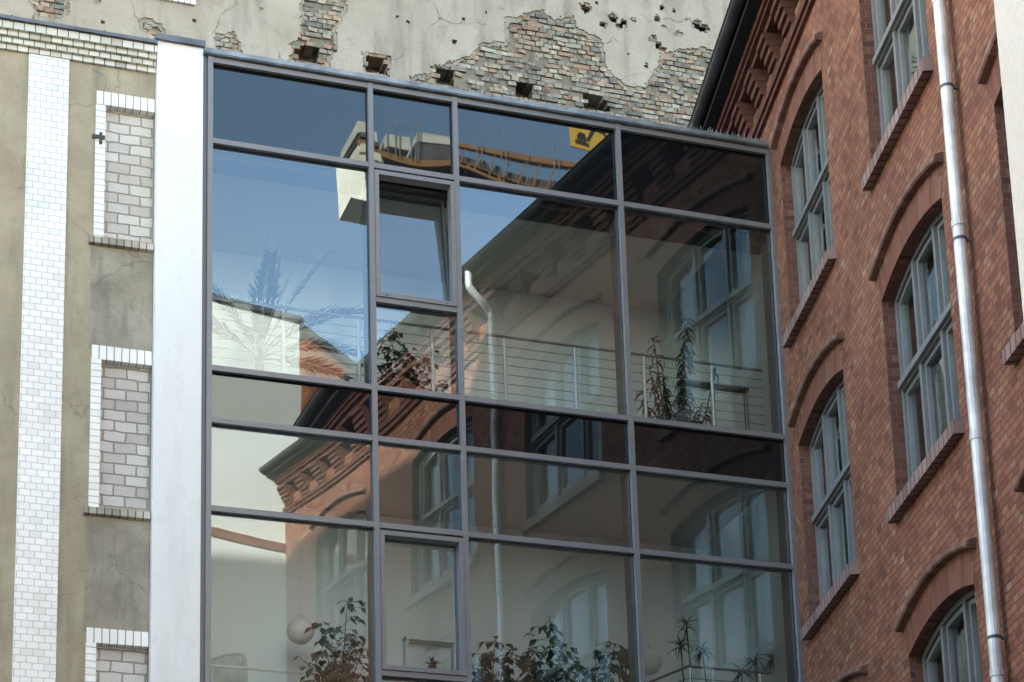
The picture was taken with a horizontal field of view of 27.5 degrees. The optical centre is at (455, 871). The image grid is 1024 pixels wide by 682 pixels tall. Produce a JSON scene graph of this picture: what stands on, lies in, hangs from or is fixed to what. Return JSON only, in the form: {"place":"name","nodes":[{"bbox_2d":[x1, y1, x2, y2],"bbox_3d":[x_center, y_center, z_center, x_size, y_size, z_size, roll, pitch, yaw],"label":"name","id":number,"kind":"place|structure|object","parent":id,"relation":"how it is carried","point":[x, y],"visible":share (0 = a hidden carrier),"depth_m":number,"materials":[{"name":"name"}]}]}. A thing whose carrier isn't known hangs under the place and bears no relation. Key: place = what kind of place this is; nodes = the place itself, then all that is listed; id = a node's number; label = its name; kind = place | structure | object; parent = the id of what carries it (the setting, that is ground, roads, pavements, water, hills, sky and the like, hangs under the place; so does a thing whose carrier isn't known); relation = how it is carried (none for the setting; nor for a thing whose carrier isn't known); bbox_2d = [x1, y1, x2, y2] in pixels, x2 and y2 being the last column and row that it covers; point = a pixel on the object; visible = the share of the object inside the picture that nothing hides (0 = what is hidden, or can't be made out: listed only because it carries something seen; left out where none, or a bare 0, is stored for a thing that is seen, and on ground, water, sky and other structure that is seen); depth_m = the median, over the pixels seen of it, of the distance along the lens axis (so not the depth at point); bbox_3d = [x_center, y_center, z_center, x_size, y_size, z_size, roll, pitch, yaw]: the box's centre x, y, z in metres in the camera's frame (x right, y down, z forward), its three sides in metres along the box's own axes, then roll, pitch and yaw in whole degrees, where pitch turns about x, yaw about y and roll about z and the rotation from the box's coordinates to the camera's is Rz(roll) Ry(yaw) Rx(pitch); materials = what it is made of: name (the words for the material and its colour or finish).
{"place":"outdoors","nodes":[
{"label":"outdoors","id":0,"kind":"place"},
{"bbox_2d":[0,14,157,681],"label":"tiled building","id":1,"kind":"structure","parent":0,"point":[77,117],"depth_m":21.59,"materials":[{"name":"grey concrete"}]},
{"bbox_2d":[85,627,148,681],"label":"blocked window","id":2,"kind":"structure","parent":1,"relation":"in","point":[111,655],"depth_m":21.00,"materials":[{"name":"white brick"}]},
{"bbox_2d":[83,344,151,521],"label":"blocked window","id":3,"kind":"structure","parent":1,"relation":"in","point":[119,442],"depth_m":21.57,"materials":[{"name":"white brick"}]},
{"bbox_2d":[88,90,154,253],"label":"blocked window","id":4,"kind":"structure","parent":1,"relation":"in","point":[123,179],"depth_m":22.27,"materials":[{"name":"white brick"}]},
{"label":"ground","id":5,"kind":"structure","parent":0,"visible":0},
{"bbox_2d":[0,0,729,127],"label":"old gable building","id":6,"kind":"structure","parent":5,"relation":"on","point":[645,60],"depth_m":28.88,"materials":[{"name":"paint"}]},
{"bbox_2d":[148,32,803,681],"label":"glass extension","id":7,"kind":"object","parent":5,"relation":"on","point":[464,518],"visible":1,"depth_m":23.82,"materials":[{"name":"clear glass"}]},
{"bbox_2d":[211,652,247,681],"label":"back chair","id":8,"kind":"object","parent":7,"relation":"on","point":[230,675],"visible":0.76,"depth_m":22.82,"materials":[{"name":"plastic"}]},
{"bbox_2d":[212,217,363,380],"bbox_3d":[-2.099,-6.201,23.263,1.745,2.533,2.024,-8,-15,27],"label":"potted palm","id":9,"kind":"object","parent":7,"relation":"on","point":[271,289],"visible":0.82,"depth_m":23.24,"materials":[{"name":"plant"}]},
{"bbox_2d":[286,484,313,644],"bbox_3d":[-1.738,-3.443,23.320,0.310,1.900,0.310,3,-14,-17],"label":"globe lamp","id":10,"kind":"object","parent":7,"relation":"hanging from","point":[297,626],"visible":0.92,"depth_m":23.03,"materials":[{"name":"white glass"}]},
{"bbox_2d":[211,664,400,681],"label":"landing railing","id":11,"kind":"object","parent":7,"relation":"on","point":[213,666],"visible":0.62,"depth_m":22.55,"materials":[{"name":"metal"}]},
{"bbox_2d":[294,597,368,681],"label":"pot plant","id":12,"kind":"object","parent":7,"relation":"on","point":[344,667],"visible":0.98,"depth_m":22.66,"materials":[{"name":"green plant"}]},
{"bbox_2d":[361,320,448,392],"bbox_3d":[-0.586,-5.522,23.387,1.036,1.200,0.520,3,-14,-17],"label":"potted fig","id":13,"kind":"object","parent":7,"relation":"on","point":[403,375],"visible":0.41,"depth_m":23.43,"materials":[{"name":"plant"}]},
{"bbox_2d":[403,635,455,681],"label":"chair","id":14,"kind":"object","parent":7,"relation":"attached to","point":[408,639],"depth_m":24.18,"materials":[{"name":"paint"}]},
{"bbox_2d":[425,655,441,668],"bbox_3d":[-0.278,-2.243,24.127,0.250,0.470,0.195,-10,-16,32],"label":"plant","id":15,"kind":"object","parent":14,"relation":"in","point":[432,664],"visible":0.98,"depth_m":24.12,"materials":[{"name":"green plant"}]},
{"bbox_2d":[212,297,763,425],"bbox_3d":[0.438,-5.501,23.234,6.580,1.046,0.041,3,-14,-17],"label":"stair railing","id":16,"kind":"object","parent":7,"relation":"on","point":[504,364],"visible":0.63,"depth_m":23.27,"materials":[{"name":"metal"}]},
{"bbox_2d":[226,294,291,309],"bbox_3d":[-2.116,-6.146,22.545,0.739,0.088,0.063,3,-14,-17],"label":"string of lights","id":17,"kind":"object","parent":16,"relation":"attached to","point":[257,301],"visible":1,"depth_m":22.51},
{"bbox_2d":[472,636,527,681],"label":"pot plant","id":18,"kind":"object","parent":7,"relation":"on","point":[485,660],"visible":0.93,"depth_m":23.19,"materials":[{"name":"green plant"}]},
{"bbox_2d":[518,615,580,681],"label":"pot plant","id":19,"kind":"object","parent":7,"relation":"on","point":[549,675],"visible":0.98,"depth_m":23.43,"materials":[{"name":"green plant"}]},
{"bbox_2d":[559,640,627,681],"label":"pot plant","id":20,"kind":"object","parent":7,"relation":"on","point":[602,661],"visible":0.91,"depth_m":23.65,"materials":[{"name":"green plant"}]},
{"bbox_2d":[614,648,629,681],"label":"leaf plant","id":21,"kind":"object","parent":7,"relation":"on","point":[624,659],"visible":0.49,"depth_m":23.48,"materials":[{"name":"plant"}]},
{"bbox_2d":[642,521,661,674],"bbox_3d":[2.238,-3.232,24.561,0.310,1.920,0.310,3,-14,-17],"label":"globe lamp","id":22,"kind":"object","parent":7,"relation":"hanging from","point":[653,661],"visible":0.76,"depth_m":24.27,"materials":[{"name":"white glass"}]},
{"bbox_2d":[634,318,718,424],"bbox_3d":[2.623,-5.662,24.525,1.120,1.850,0.441,3,-14,-17],"label":"potted dracaena","id":23,"kind":"object","parent":7,"relation":"on","point":[683,410],"visible":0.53,"depth_m":24.54,"materials":[{"name":"green plant"}]},
{"bbox_2d":[663,615,716,681],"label":"potted yucca","id":24,"kind":"object","parent":7,"relation":"on","point":[699,655],"visible":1,"depth_m":23.97,"materials":[{"name":"green plant"}]},
{"bbox_2d":[648,665,771,681],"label":"stair rail","id":25,"kind":"object","parent":7,"relation":"on","point":[704,667],"visible":1,"depth_m":23.71,"materials":[{"name":"metal"}]},
{"bbox_2d":[677,380,749,429],"bbox_3d":[3.141,-5.251,25.184,0.920,1.330,0.100,3,-14,-17],"label":"landing table","id":26,"kind":"object","parent":7,"relation":"on","point":[725,388],"visible":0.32,"depth_m":25.35,"materials":[{"name":"metal"}]},
{"bbox_2d":[725,647,773,681],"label":"potted yucca","id":27,"kind":"object","parent":7,"relation":"on","point":[755,664],"visible":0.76,"depth_m":24.14,"materials":[{"name":"green plant"}]},
{"bbox_2d":[687,0,1023,681],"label":"brick building","id":28,"kind":"structure","parent":5,"relation":"on","point":[879,125],"depth_m":20.04,"materials":[{"name":"red brick"}]},
{"bbox_2d":[769,31,836,347],"bbox_3d":[3.974,-7.535,23.086,0.425,2.815,2.138,0,-13,-5],"label":"window","id":29,"kind":"structure","parent":28,"relation":"in","point":[799,129],"depth_m":23.41,"materials":[{"name":"blue paint"}]},
{"bbox_2d":[786,331,858,640],"bbox_3d":[4.053,-4.129,22.282,0.425,2.815,2.138,0,-13,-5],"label":"window","id":30,"kind":"structure","parent":28,"relation":"in","point":[832,565],"depth_m":22.63,"materials":[{"name":"blue paint"}]},
{"bbox_2d":[833,665,867,681],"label":"window arch","id":31,"kind":"structure","parent":28,"relation":"in","point":[858,673],"depth_m":21.00,"materials":[{"name":"red brick"}]},
{"bbox_2d":[859,0,932,190],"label":"window","id":32,"kind":"structure","parent":28,"relation":"in","point":[880,45],"depth_m":20.22,"materials":[{"name":"blue paint"}]},
{"bbox_2d":[867,152,963,523],"bbox_3d":[4.339,-4.882,19.123,0.425,2.815,2.138,0,-13,-5],"label":"window","id":33,"kind":"structure","parent":28,"relation":"in","point":[898,268],"depth_m":19.44,"materials":[{"name":"blue paint"}]},
{"bbox_2d":[893,537,982,681],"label":"window","id":34,"kind":"structure","parent":28,"relation":"in","point":[930,611],"depth_m":18.68,"materials":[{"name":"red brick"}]},
{"bbox_2d":[975,26,1023,364],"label":"window","id":35,"kind":"structure","parent":28,"relation":"in","point":[989,74],"depth_m":16.90,"materials":[{"name":"blue paint"}]},
{"bbox_2d":[1012,462,1023,492],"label":"window arch","id":36,"kind":"structure","parent":28,"relation":"in","point":[1018,485],"depth_m":16.35,"materials":[{"name":"red brick"}]},
{"bbox_2d":[994,0,1023,318],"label":"white building","id":37,"kind":"structure","parent":5,"relation":"on","point":[1009,16],"depth_m":9.65,"materials":[{"name":"paint"}]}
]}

